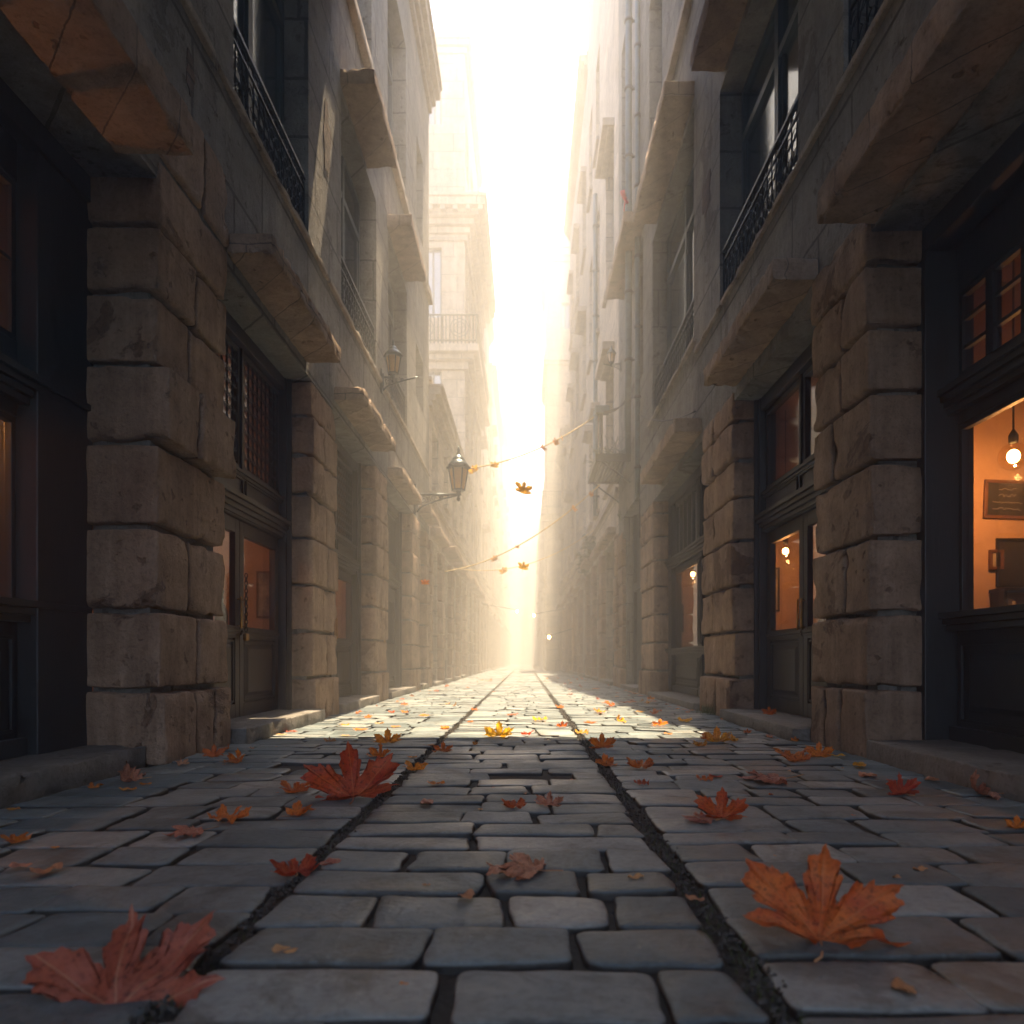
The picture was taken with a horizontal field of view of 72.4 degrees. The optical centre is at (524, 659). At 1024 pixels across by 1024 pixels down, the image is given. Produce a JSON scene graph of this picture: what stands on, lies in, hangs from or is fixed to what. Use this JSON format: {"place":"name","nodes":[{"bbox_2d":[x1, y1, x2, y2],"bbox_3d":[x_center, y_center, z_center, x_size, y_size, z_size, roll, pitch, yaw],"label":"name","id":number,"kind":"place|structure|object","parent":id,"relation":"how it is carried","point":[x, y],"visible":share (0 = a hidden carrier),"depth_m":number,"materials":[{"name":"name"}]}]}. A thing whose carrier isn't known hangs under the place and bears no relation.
{"place":"outdoors","nodes":[
{"label":"outdoors","id":0,"kind":"place"},
{"bbox_2d":[430,0,587,515],"label":"sky","id":1,"kind":"structure","parent":0,"point":[525,53],"materials":[{"name":"white"}]},
{"bbox_2d":[0,669,1023,1023],"bbox_3d":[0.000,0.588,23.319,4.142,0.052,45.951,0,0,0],"label":"paving","id":2,"kind":"structure","parent":0,"point":[342,965],"depth_m":1.90,"materials":[{"name":"stone"}]},
{"bbox_2d":[0,832,31,842],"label":"maple leaf","id":3,"kind":"object","parent":2,"relation":"on","point":[13,838],"visible":1,"depth_m":2.24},
{"bbox_2d":[9,862,31,867],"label":"leaf","id":4,"kind":"object","parent":2,"relation":"on","point":[13,864],"visible":1,"depth_m":1.96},
{"bbox_2d":[29,862,62,873],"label":"leaf","id":5,"kind":"object","parent":2,"relation":"on","point":[58,865],"visible":1,"depth_m":1.91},
{"bbox_2d":[21,904,225,1008],"bbox_3d":[-0.700,0.569,1.216,0.343,0.044,0.344,-9,38,-14],"label":"maple leaf","id":6,"kind":"object","parent":2,"relation":"on","point":[63,974],"visible":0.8,"depth_m":1.24,"materials":[{"name":"plant"}]},
{"bbox_2d":[118,761,149,781],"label":"maple leaf","id":7,"kind":"object","parent":2,"relation":"on","point":[127,776],"visible":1,"depth_m":3.36,"materials":[{"name":"plant"}]},
{"bbox_2d":[162,825,218,837],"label":"maple leaf","id":8,"kind":"object","parent":2,"relation":"on","point":[187,830],"visible":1,"depth_m":2.33,"materials":[{"name":"plant"}]},
{"bbox_2d":[202,744,225,757],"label":"maple leaf","id":9,"kind":"object","parent":2,"relation":"on","point":[212,753],"visible":1,"depth_m":4.17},
{"bbox_2d":[0,0,441,808],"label":"stone building","id":10,"kind":"structure","parent":2,"relation":"on","point":[214,262],"depth_m":4.48,"materials":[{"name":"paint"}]},
{"bbox_2d":[0,410,15,597],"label":"shop window","id":11,"kind":"structure","parent":10,"relation":"in","point":[9,424],"depth_m":3.49,"materials":[{"name":"black paint"}]},
{"bbox_2d":[0,168,15,340],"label":"upper window","id":12,"kind":"structure","parent":10,"relation":"in","point":[8,255],"depth_m":3.49,"materials":[{"name":"black paint"}]},
{"bbox_2d":[215,334,239,467],"bbox_3d":[-2.374,-2.065,5.330,0.051,1.010,0.880,0,0,0],"label":"transom window","id":13,"kind":"structure","parent":10,"relation":"in","point":[234,409],"depth_m":5.70,"materials":[{"name":"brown wood"}]},
{"bbox_2d":[213,513,241,718],"bbox_3d":[-2.366,-0.340,5.335,0.089,1.632,0.902,0,0,0],"label":"door","id":14,"kind":"structure","parent":10,"relation":"in","point":[231,523],"depth_m":5.70,"materials":[{"name":"brown wood"}]},
{"bbox_2d":[243,573,248,640],"bbox_3d":[-2.310,-0.442,5.800,0.032,0.564,0.060,0,0,0],"label":"door chain","id":15,"kind":"object","parent":10,"relation":"hanging from","point":[245,636],"depth_m":5.80,"materials":[{"name":"metal"}]},
{"bbox_2d":[239,520,279,716],"bbox_3d":[-2.366,-0.340,6.245,0.089,1.632,0.902,0,0,0],"label":"door","id":16,"kind":"structure","parent":10,"relation":"in","point":[258,656],"depth_m":6.21,"materials":[{"name":"brown wood"}]},
{"bbox_2d":[236,0,283,184],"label":"window","id":17,"kind":"structure","parent":10,"relation":"in","point":[250,13],"depth_m":6.49,"materials":[{"name":"metal"}]},
{"bbox_2d":[244,354,278,493],"bbox_3d":[-2.374,-2.065,6.250,0.051,1.010,0.880,0,0,0],"label":"transom window","id":18,"kind":"structure","parent":10,"relation":"in","point":[250,366],"depth_m":6.27,"materials":[{"name":"black metal"}]},
{"bbox_2d":[256,571,268,617],"bbox_3d":[-2.720,-0.700,7.480,0.300,0.500,0.020,0,0,0],"label":"picture frame","id":19,"kind":"object","parent":10,"relation":"attached to","point":[262,594],"visible":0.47,"depth_m":7.48,"materials":[{"name":"brown wood"}]},
{"bbox_2d":[333,569,352,696],"bbox_3d":[-2.366,-0.340,9.095,0.089,1.632,0.922,0,0,0],"label":"door","id":20,"kind":"structure","parent":10,"relation":"in","point":[343,648],"depth_m":9.24,"materials":[{"name":"brown wood"}]},
{"bbox_2d":[336,456,352,543],"bbox_3d":[-2.374,-2.065,9.100,0.051,1.010,0.900,0,0,0],"label":"transom window","id":21,"kind":"structure","parent":10,"relation":"in","point":[349,530],"depth_m":9.18,"materials":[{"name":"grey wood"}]},
{"bbox_2d":[341,151,359,331],"bbox_3d":[-2.400,-5.185,8.775,0.250,2.330,1.850,0,0,0],"label":"window","id":22,"kind":"structure","parent":10,"relation":"in","point":[353,226],"depth_m":9.40,"materials":[{"name":"glass"}]},
{"bbox_2d":[383,588,395,686],"bbox_3d":[-2.366,-0.390,12.178,0.089,1.732,1.097,0,0,0],"label":"door","id":23,"kind":"structure","parent":10,"relation":"in","point":[390,651],"depth_m":12.46,"materials":[{"name":"brown wood"}]},
{"bbox_2d":[388,28,392,136],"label":"window","id":24,"kind":"structure","parent":10,"relation":"in","point":[390,49],"depth_m":12.04,"materials":[{"name":"glass"}]},
{"bbox_2d":[388,279,393,398],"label":"window","id":25,"kind":"structure","parent":10,"relation":"in","point":[390,292],"depth_m":12.08,"materials":[{"name":"glass"}]},
{"bbox_2d":[387,510,395,566],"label":"transom window","id":26,"kind":"structure","parent":10,"relation":"in","point":[389,514],"depth_m":12.67,"materials":[{"name":"grey wood"}]},
{"bbox_2d":[380,339,417,393],"bbox_3d":[-1.785,-4.180,9.950,0.530,0.768,0.248,0,0,0],"label":"wall lantern","id":27,"kind":"object","parent":10,"relation":"attached to","point":[393,355],"depth_m":9.91,"materials":[{"name":"grey metal"}]},
{"bbox_2d":[414,446,470,514],"bbox_3d":[-1.527,-3.324,12.950,1.046,1.267,0.410,0,0,0],"label":"street lantern","id":28,"kind":"object","parent":10,"relation":"attached to","point":[458,467],"visible":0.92,"depth_m":12.90,"materials":[{"name":"grey metal"}]},
{"bbox_2d":[469,417,593,473],"bbox_3d":[0.194,-4.241,13.660,2.875,1.538,0.205,0,0,-28],"label":"garland","id":29,"kind":"object","parent":28,"relation":"hanging from","point":[472,469],"visible":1,"depth_m":13.58,"materials":[{"name":"orange plant"}]},
{"bbox_2d":[207,804,251,823],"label":"maple leaf","id":30,"kind":"object","parent":2,"relation":"on","point":[221,812],"visible":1,"depth_m":2.53,"materials":[{"name":"plant"}]},
{"bbox_2d":[219,748,244,762],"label":"maple leaf","id":31,"kind":"object","parent":2,"relation":"on","point":[232,758],"visible":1,"depth_m":3.96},
{"bbox_2d":[272,944,297,952],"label":"leaf","id":32,"kind":"object","parent":2,"relation":"on","point":[277,947],"visible":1,"depth_m":1.39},
{"bbox_2d":[269,853,320,875],"bbox_3d":[-0.626,0.557,1.894,0.118,0.047,0.136,0,0,24],"label":"maple leaf","id":33,"kind":"object","parent":2,"relation":"on","point":[306,865],"visible":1,"depth_m":1.90,"materials":[{"name":"plant"}]},
{"bbox_2d":[280,780,309,792],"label":"maple leaf","id":34,"kind":"object","parent":2,"relation":"on","point":[298,787],"visible":0.98,"depth_m":3.08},
{"bbox_2d":[285,800,314,815],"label":"maple leaf","id":35,"kind":"object","parent":2,"relation":"on","point":[298,809],"visible":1,"depth_m":2.63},
{"bbox_2d":[320,858,341,865],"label":"leaf","id":36,"kind":"object","parent":2,"relation":"on","point":[334,860],"visible":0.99,"depth_m":2.00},
{"bbox_2d":[300,742,399,803],"bbox_3d":[-0.727,0.471,2.926,0.324,0.256,0.258,0,0,27],"label":"maple leaf","id":37,"kind":"object","parent":2,"relation":"on","point":[352,783],"visible":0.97,"depth_m":2.96,"materials":[{"name":"plant"}]},
{"bbox_2d":[366,742,390,756],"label":"maple leaf","id":38,"kind":"object","parent":2,"relation":"on","point":[373,751],"visible":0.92,"depth_m":4.20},
{"bbox_2d":[374,727,401,742],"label":"maple leaf","id":39,"kind":"object","parent":2,"relation":"on","point":[379,738],"visible":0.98,"depth_m":4.90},
{"bbox_2d":[405,760,427,770],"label":"maple leaf","id":40,"kind":"object","parent":2,"relation":"on","point":[420,766],"visible":1,"depth_m":3.69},
{"bbox_2d":[431,741,452,751],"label":"maple leaf","id":41,"kind":"object","parent":2,"relation":"on","point":[443,748],"visible":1,"depth_m":4.42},
{"bbox_2d":[426,376,473,686],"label":"stone building","id":42,"kind":"structure","parent":2,"relation":"on","point":[448,616],"depth_m":17.50,"materials":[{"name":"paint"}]},
{"bbox_2d":[429,30,495,676],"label":"stone building","id":43,"kind":"structure","parent":2,"relation":"on","point":[462,310],"depth_m":23.92,"materials":[{"name":"stone"}]},
{"bbox_2d":[429,93,441,123],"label":"window","id":44,"kind":"structure","parent":43,"relation":"in","point":[440,93],"depth_m":24.07,"materials":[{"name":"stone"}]},
{"bbox_2d":[429,250,441,317],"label":"window","id":45,"kind":"structure","parent":43,"relation":"in","point":[430,251],"depth_m":24.07,"materials":[{"name":"stone"}]},
{"bbox_2d":[458,889,474,898],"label":"leaf","id":46,"kind":"object","parent":2,"relation":"on","point":[468,893],"visible":1,"depth_m":1.71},
{"bbox_2d":[135,720,805,1023],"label":"moss","id":47,"kind":"object","parent":2,"relation":"on","point":[751,976],"visible":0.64,"depth_m":1.45,"materials":[{"name":"green plant"}]},
{"bbox_2d":[118,694,842,1023],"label":"drainage gutters","id":48,"kind":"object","parent":2,"relation":"on","point":[168,1008],"depth_m":1.62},
{"bbox_2d":[478,318,494,672],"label":"stone building","id":49,"kind":"structure","parent":2,"relation":"on","point":[487,340],"depth_m":35.70,"materials":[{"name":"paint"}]},
{"bbox_2d":[489,362,503,669],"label":"stone building","id":50,"kind":"structure","parent":2,"relation":"on","point":[496,445],"depth_m":45.51,"materials":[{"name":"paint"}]},
{"bbox_2d":[484,721,513,736],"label":"maple leaf","id":51,"kind":"object","parent":2,"relation":"on","point":[490,731],"visible":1,"depth_m":5.28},
{"bbox_2d":[500,417,511,666],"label":"stone building","id":52,"kind":"structure","parent":2,"relation":"on","point":[505,501],"depth_m":62.58,"materials":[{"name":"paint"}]},
{"bbox_2d":[501,797,525,808],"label":"maple leaf","id":53,"kind":"object","parent":2,"relation":"on","point":[520,803],"visible":1,"depth_m":2.75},
{"bbox_2d":[486,852,562,880],"bbox_3d":[-0.022,0.564,1.916,0.204,0.032,0.231,0,0,-18],"label":"maple leaf","id":54,"kind":"object","parent":2,"relation":"on","point":[521,865],"visible":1,"depth_m":1.91,"materials":[{"name":"plant"}]},
{"bbox_2d":[536,485,543,666],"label":"stone building","id":55,"kind":"structure","parent":2,"relation":"on","point":[540,566],"depth_m":66.92,"materials":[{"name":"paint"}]},
{"bbox_2d":[534,791,562,806],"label":"maple leaf","id":56,"kind":"object","parent":2,"relation":"on","point":[548,800],"visible":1,"depth_m":2.80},
{"bbox_2d":[540,226,569,670],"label":"stone building","id":57,"kind":"structure","parent":2,"relation":"on","point":[555,298],"depth_m":38.00,"materials":[{"name":"stone"}]},
{"bbox_2d":[555,424,569,671],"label":"stone building","id":58,"kind":"structure","parent":2,"relation":"on","point":[563,459],"depth_m":34.48,"materials":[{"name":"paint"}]},
{"bbox_2d":[580,0,603,680],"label":"stone building","id":59,"kind":"structure","parent":2,"relation":"on","point":[592,634],"depth_m":20.88,"materials":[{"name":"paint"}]},
{"bbox_2d":[454,531,592,573],"bbox_3d":[0.010,-3.041,19.467,4.033,1.336,0.188,0,0,-13],"label":"garland","id":60,"kind":"object","parent":59,"relation":"hanging from","point":[503,570],"visible":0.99,"depth_m":19.36,"materials":[{"name":"fabric"}]},
{"bbox_2d":[575,550,588,575],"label":"creeper","id":61,"kind":"object","parent":59,"relation":"attached to","point":[584,571],"visible":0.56,"depth_m":22.55,"materials":[{"name":"brown plant"}]},
{"bbox_2d":[580,532,596,560],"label":"creeper","id":62,"kind":"object","parent":59,"relation":"on","point":[590,546],"visible":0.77,"depth_m":20.42,"materials":[{"name":"brown plant"}]},
{"bbox_2d":[592,193,599,515],"bbox_3d":[1.980,-8.450,19.400,0.221,8.900,0.162,0,0,0],"label":"drainpipe","id":63,"kind":"object","parent":59,"relation":"attached to","point":[595,270],"visible":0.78,"depth_m":19.35,"materials":[{"name":"metal"}]},
{"bbox_2d":[589,732,615,747],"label":"maple leaf","id":64,"kind":"object","parent":2,"relation":"on","point":[596,743],"visible":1,"depth_m":4.60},
{"bbox_2d":[595,753,619,766],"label":"maple leaf","id":65,"kind":"object","parent":2,"relation":"on","point":[605,761],"visible":1,"depth_m":3.84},
{"bbox_2d":[595,0,621,685],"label":"stone building","id":66,"kind":"structure","parent":2,"relation":"on","point":[607,167],"depth_m":17.36,"materials":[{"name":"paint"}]},
{"bbox_2d":[626,757,653,768],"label":"maple leaf","id":67,"kind":"object","parent":2,"relation":"on","point":[640,763],"visible":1,"depth_m":3.77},
{"bbox_2d":[692,700,716,714],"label":"grass tuft","id":68,"kind":"object","parent":2,"relation":"on","point":[705,708],"visible":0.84,"depth_m":7.47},
{"bbox_2d":[682,811,728,823],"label":"maple leaf","id":69,"kind":"object","parent":2,"relation":"on","point":[703,818],"visible":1,"depth_m":2.51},
{"bbox_2d":[704,725,733,741],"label":"maple leaf","id":70,"kind":"object","parent":2,"relation":"on","point":[716,737],"visible":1,"depth_m":4.96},
{"bbox_2d":[694,787,748,820],"bbox_3d":[0.711,0.522,2.546,0.159,0.116,0.128,0,0,-13],"label":"maple leaf","id":71,"kind":"object","parent":2,"relation":"on","point":[719,809],"visible":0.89,"depth_m":2.57,"materials":[{"name":"plant"}]},
{"bbox_2d":[738,770,803,783],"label":"maple leaf","id":72,"kind":"object","parent":2,"relation":"on","point":[771,778],"visible":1,"depth_m":3.32,"materials":[{"name":"plant"}]},
{"bbox_2d":[772,748,811,761],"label":"maple leaf","id":73,"kind":"object","parent":2,"relation":"on","point":[798,756],"visible":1,"depth_m":4.02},
{"bbox_2d":[606,0,1023,802],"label":"stone building","id":74,"kind":"structure","parent":2,"relation":"on","point":[824,218],"depth_m":4.86,"materials":[{"name":"stone"}]},
{"bbox_2d":[587,454,630,502],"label":"metal balcony","id":75,"kind":"structure","parent":74,"relation":"attached to","point":[622,460],"depth_m":14.20,"materials":[{"name":"metal"}]},
{"bbox_2d":[444,485,599,571],"bbox_3d":[-0.196,-2.949,15.954,4.082,1.624,0.205,0,0,28],"label":"garland","id":76,"kind":"object","parent":75,"relation":"hanging from","point":[494,558],"visible":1,"depth_m":15.81,"materials":[{"name":"orange plant"}]},
{"bbox_2d":[595,405,609,453],"bbox_3d":[1.520,-4.485,13.810,0.280,1.030,0.180,0,0,0],"label":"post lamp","id":77,"kind":"object","parent":75,"relation":"on","point":[600,410],"visible":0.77,"depth_m":13.77,"materials":[{"name":"metal"}]},
{"bbox_2d":[586,436,625,469],"bbox_3d":[1.644,-4.272,14.302,0.784,0.637,2.025,0,0,0],"label":"dry creeper","id":78,"kind":"object","parent":75,"relation":"on","point":[607,451],"visible":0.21,"depth_m":14.11,"materials":[{"name":"brown plant"}]},
{"bbox_2d":[603,345,620,371],"bbox_3d":[1.851,-6.420,14.900,0.397,0.576,0.186,0,0,0],"label":"wall lantern","id":79,"kind":"object","parent":74,"relation":"attached to","point":[611,352],"depth_m":14.87,"materials":[{"name":"grey metal"}]},
{"bbox_2d":[624,0,634,453],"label":"drainpipe","id":80,"kind":"object","parent":74,"relation":"attached to","point":[629,88],"visible":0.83,"depth_m":12.85,"materials":[{"name":"metal"}]},
{"bbox_2d":[633,513,642,683],"bbox_3d":[2.320,-1.250,13.600,0.180,3.500,2.000,0,0,0],"label":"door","id":81,"kind":"structure","parent":74,"relation":"in","point":[637,598],"depth_m":14.37,"materials":[{"name":"paint"}]},
{"bbox_2d":[634,0,642,497],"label":"drainpipe","id":82,"kind":"object","parent":74,"relation":"attached to","point":[637,255],"visible":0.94,"depth_m":12.41,"materials":[{"name":"metal"}]},
{"bbox_2d":[604,384,695,537],"bbox_3d":[1.986,-3.637,11.071,0.451,2.978,5.530,0,0,-5],"label":"cable bundle","id":83,"kind":"object","parent":74,"relation":"attached to","point":[615,409],"visible":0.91,"depth_m":12.30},
{"bbox_2d":[667,163,693,386],"bbox_3d":[2.400,-5.325,9.920,0.250,2.850,2.760,0,0,0],"label":"window","id":84,"kind":"structure","parent":74,"relation":"in","point":[684,259],"depth_m":10.38,"materials":[{"name":"glass"}]},
{"bbox_2d":[676,561,696,647],"bbox_3d":[2.380,-0.760,10.150,0.040,1.200,1.600,0,0,0],"label":"shop window","id":85,"kind":"structure","parent":74,"relation":"in","point":[695,563],"depth_m":10.92,"materials":[{"name":"brown wood"}]},
{"bbox_2d":[676,486,696,553],"bbox_3d":[2.380,-2.000,10.150,0.050,0.800,1.600,0,0,0],"label":"upper window","id":86,"kind":"structure","parent":74,"relation":"in","point":[686,510],"depth_m":10.39,"materials":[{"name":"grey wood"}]},
{"bbox_2d":[742,0,797,258],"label":"window","id":87,"kind":"structure","parent":74,"relation":"in","point":[771,106],"depth_m":6.71,"materials":[{"name":"metal"}]},
{"bbox_2d":[776,567,779,611],"bbox_3d":[2.720,-0.800,7.945,0.340,0.500,0.020,0,0,0],"label":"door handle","id":88,"kind":"object","parent":74,"relation":"attached to","point":[777,589],"visible":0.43,"depth_m":7.94,"materials":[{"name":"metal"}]},
{"bbox_2d":[766,379,798,488],"bbox_3d":[2.375,-2.030,6.390,0.050,0.780,0.860,0,0,0],"label":"transom window","id":89,"kind":"structure","parent":74,"relation":"in","point":[769,414],"depth_m":6.78,"materials":[{"name":"brown wood"}]},
{"bbox_2d":[765,515,802,715],"bbox_3d":[2.366,-0.380,6.385,0.089,1.712,0.882,0,0,0],"label":"door","id":90,"kind":"structure","parent":74,"relation":"in","point":[785,646],"depth_m":6.38,"materials":[{"name":"brown wood"}]},
{"bbox_2d":[780,410,788,557],"bbox_3d":[2.680,-1.810,7.200,0.141,1.520,0.141,0,0,0],"label":"pendant lamp","id":91,"kind":"object","parent":74,"relation":"hanging from","point":[785,551],"visible":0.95,"depth_m":7.20,"materials":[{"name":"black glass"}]},
{"bbox_2d":[803,364,813,462],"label":"transom window","id":92,"kind":"structure","parent":74,"relation":"in","point":[807,375],"depth_m":5.88,"materials":[{"name":"brown wood"}]},
{"bbox_2d":[801,508,825,717],"bbox_3d":[2.366,-0.380,5.495,0.089,1.712,0.882,0,0,0],"label":"door frame","id":93,"kind":"structure","parent":74,"relation":"in","point":[810,519],"depth_m":5.85,"materials":[{"name":"brown wood"}]},
{"bbox_2d":[959,392,1023,610],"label":"shop window","id":94,"kind":"structure","parent":74,"relation":"in","point":[963,429],"depth_m":4.10,"materials":[{"name":"blue paint"}]},
{"bbox_2d":[959,239,1023,375],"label":"upper window","id":95,"kind":"structure","parent":74,"relation":"in","point":[992,278],"depth_m":3.83,"materials":[{"name":"blue paint"}]},
{"bbox_2d":[988,550,1003,569],"bbox_3d":[3.290,-0.700,4.887,0.100,0.140,0.020,0,0,0],"label":"picture frame","id":96,"kind":"object","parent":74,"relation":"attached to","point":[992,560],"visible":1,"depth_m":4.88,"materials":[{"name":"brown wood"}]},
{"bbox_2d":[983,479,1023,519],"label":"chalkboard","id":97,"kind":"object","parent":74,"relation":"attached to","point":[1003,499],"visible":1,"depth_m":4.89,"materials":[{"name":"brown wood"}]},
{"bbox_2d":[989,587,1023,606],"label":"wall shelf","id":98,"kind":"object","parent":74,"relation":"attached to","point":[998,596],"depth_m":4.79,"materials":[{"name":"wood"}]},
{"bbox_2d":[995,538,1023,586],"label":"picture frame","id":99,"kind":"object","parent":98,"relation":"on","point":[1011,574],"visible":0.99,"depth_m":4.89,"materials":[{"name":"wood"}]},
{"bbox_2d":[997,259,1022,469],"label":"pendant lamp","id":100,"kind":"object","parent":74,"relation":"hanging from","point":[1013,456],"visible":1,"depth_m":4.39,"materials":[{"name":"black glass"}]},
{"bbox_2d":[804,741,833,757],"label":"maple leaf","id":101,"kind":"object","parent":2,"relation":"on","point":[817,752],"visible":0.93,"depth_m":4.18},
{"bbox_2d":[741,844,911,962],"bbox_3d":[0.613,0.490,1.399,0.335,0.195,0.192,6,5,12],"label":"maple leaf","id":102,"kind":"object","parent":2,"relation":"on","point":[847,919],"visible":0.98,"depth_m":1.46,"materials":[{"name":"plant"}]},
{"bbox_2d":[890,977,916,993],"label":"leaf","id":103,"kind":"object","parent":2,"relation":"on","point":[899,983],"visible":1,"depth_m":1.23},
{"bbox_2d":[886,773,921,795],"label":"maple leaf","id":104,"kind":"object","parent":2,"relation":"on","point":[899,788],"visible":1,"depth_m":3.02,"materials":[{"name":"plant"}]},
{"bbox_2d":[970,770,1003,799],"bbox_3d":[1.951,0.522,2.977,0.155,0.116,0.201,0,0,-17],"label":"maple leaf","id":105,"kind":"object","parent":2,"relation":"on","point":[982,789],"visible":1,"depth_m":2.94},
{"bbox_2d":[1004,814,1023,828],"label":"maple leaf","id":106,"kind":"object","parent":2,"relation":"on","point":[1016,824],"visible":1,"depth_m":2.42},
{"bbox_2d":[498,664,542,668],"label":"road","id":107,"kind":"structure","parent":0,"point":[523,666],"depth_m":62.90,"materials":[{"name":"stone"}]},
{"bbox_2d":[514,481,532,497],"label":"maple leaf","id":108,"kind":"object","parent":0,"point":[523,489],"visible":1,"depth_m":8.18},
{"bbox_2d":[510,516,539,663],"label":"stone building","id":109,"kind":"structure","parent":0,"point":[523,620],"depth_m":92.00,"materials":[{"name":"stone"}]},
{"bbox_2d":[563,49,589,676],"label":"stone building","id":110,"kind":"structure","parent":0,"point":[575,229],"depth_m":26.71,"materials":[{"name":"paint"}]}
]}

